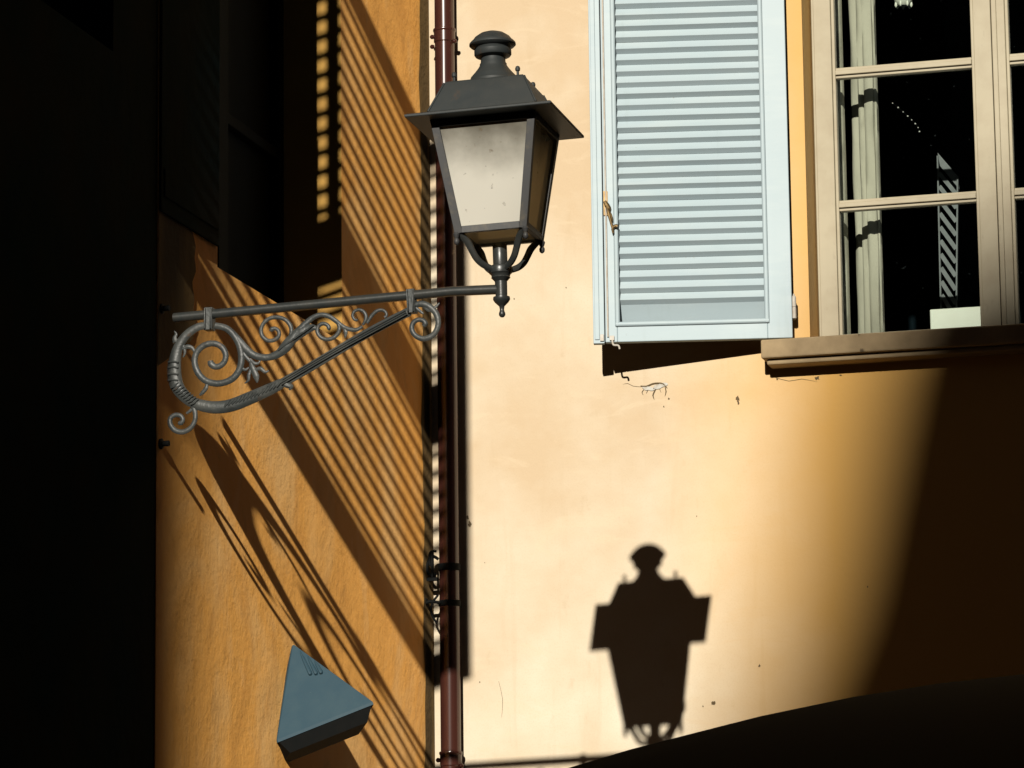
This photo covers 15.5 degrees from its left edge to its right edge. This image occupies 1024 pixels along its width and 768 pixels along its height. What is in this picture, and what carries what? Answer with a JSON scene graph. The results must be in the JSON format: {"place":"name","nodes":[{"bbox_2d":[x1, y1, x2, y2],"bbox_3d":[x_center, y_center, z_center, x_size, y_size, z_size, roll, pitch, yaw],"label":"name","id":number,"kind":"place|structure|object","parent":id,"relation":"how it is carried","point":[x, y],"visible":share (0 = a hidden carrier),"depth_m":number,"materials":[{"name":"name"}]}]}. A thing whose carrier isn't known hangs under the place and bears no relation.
{"place":"outdoors","nodes":[
{"label":"outdoors","id":0,"kind":"place"},
{"bbox_2d":[0,0,156,767],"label":"house","id":1,"kind":"structure","parent":0,"point":[78,135],"depth_m":10.92,"materials":[{"name":"brown paint"}]},
{"bbox_2d":[429,0,1023,767],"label":"house","id":2,"kind":"structure","parent":0,"point":[717,466],"depth_m":14.34,"materials":[{"name":"beige paint"}]},
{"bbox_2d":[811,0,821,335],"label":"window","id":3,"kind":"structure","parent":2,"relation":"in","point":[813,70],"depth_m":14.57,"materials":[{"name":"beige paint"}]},
{"bbox_2d":[835,0,850,333],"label":"curtain","id":4,"kind":"object","parent":2,"relation":"hanging from","point":[843,173],"visible":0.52,"depth_m":14.71,"materials":[{"name":"beige fabric"}]},
{"bbox_2d":[848,0,884,333],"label":"curtain","id":5,"kind":"object","parent":2,"relation":"hanging from","point":[866,174],"visible":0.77,"depth_m":14.71,"materials":[{"name":"beige fabric"}]},
{"bbox_2d":[894,0,912,9],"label":"pendant lamp","id":6,"kind":"object","parent":2,"relation":"hanging from","point":[903,3],"visible":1,"depth_m":15.31,"materials":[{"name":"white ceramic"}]},
{"bbox_2d":[930,306,980,328],"bbox_3d":[1.826,-0.252,15.078,0.272,0.092,0.120,-3,-10,15],"label":"ledge box","id":7,"kind":"object","parent":2,"relation":"in","point":[956,317],"visible":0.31,"depth_m":15.03,"materials":[{"name":"white ceramic"}]},
{"bbox_2d":[937,154,958,308],"bbox_3d":[1.763,-0.573,15.113,0.092,0.744,0.025,-3,-10,15],"label":"lattice strip","id":8,"kind":"object","parent":7,"relation":"on","point":[949,172],"visible":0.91,"depth_m":15.11,"materials":[{"name":"grey paint"}]},
{"label":"ground","id":9,"kind":"structure","parent":0,"visible":0},
{"bbox_2d":[154,0,434,767],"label":"house","id":10,"kind":"structure","parent":9,"relation":"on","point":[293,153],"depth_m":13.34,"materials":[{"name":"orange paint"}]},
{"bbox_2d":[156,0,283,302],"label":"window","id":11,"kind":"structure","parent":10,"relation":"in","point":[251,136],"depth_m":13.45,"materials":[{"name":"green paint"}]},
{"bbox_2d":[276,645,373,761],"bbox_3d":[-0.633,1.209,12.600,0.428,0.673,0.239,-3,-10,15],"label":"alarm box","id":12,"kind":"object","parent":10,"relation":"attached to","point":[322,706],"visible":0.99,"depth_m":12.53,"materials":[{"name":"black blue-grey painted metal"}]},
{"bbox_2d":[158,30,583,448],"bbox_3d":[-0.457,-0.448,11.501,1.320,1.238,0.467,-3,-10,15],"label":"street lamp","id":13,"kind":"object","parent":10,"relation":"attached to","point":[494,129],"visible":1,"depth_m":11.36,"materials":[{"name":"metal"}]},
{"bbox_2d":[425,0,463,767],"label":"drainpipe","id":14,"kind":"object","parent":10,"relation":"attached to","point":[449,601],"visible":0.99,"depth_m":14.49,"materials":[{"name":"brown metal"}]},
{"bbox_2d":[570,674,1023,767],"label":"parasol","id":15,"kind":"object","parent":9,"relation":"on","point":[976,723],"visible":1,"depth_m":5.42,"materials":[{"name":"black fabric"}]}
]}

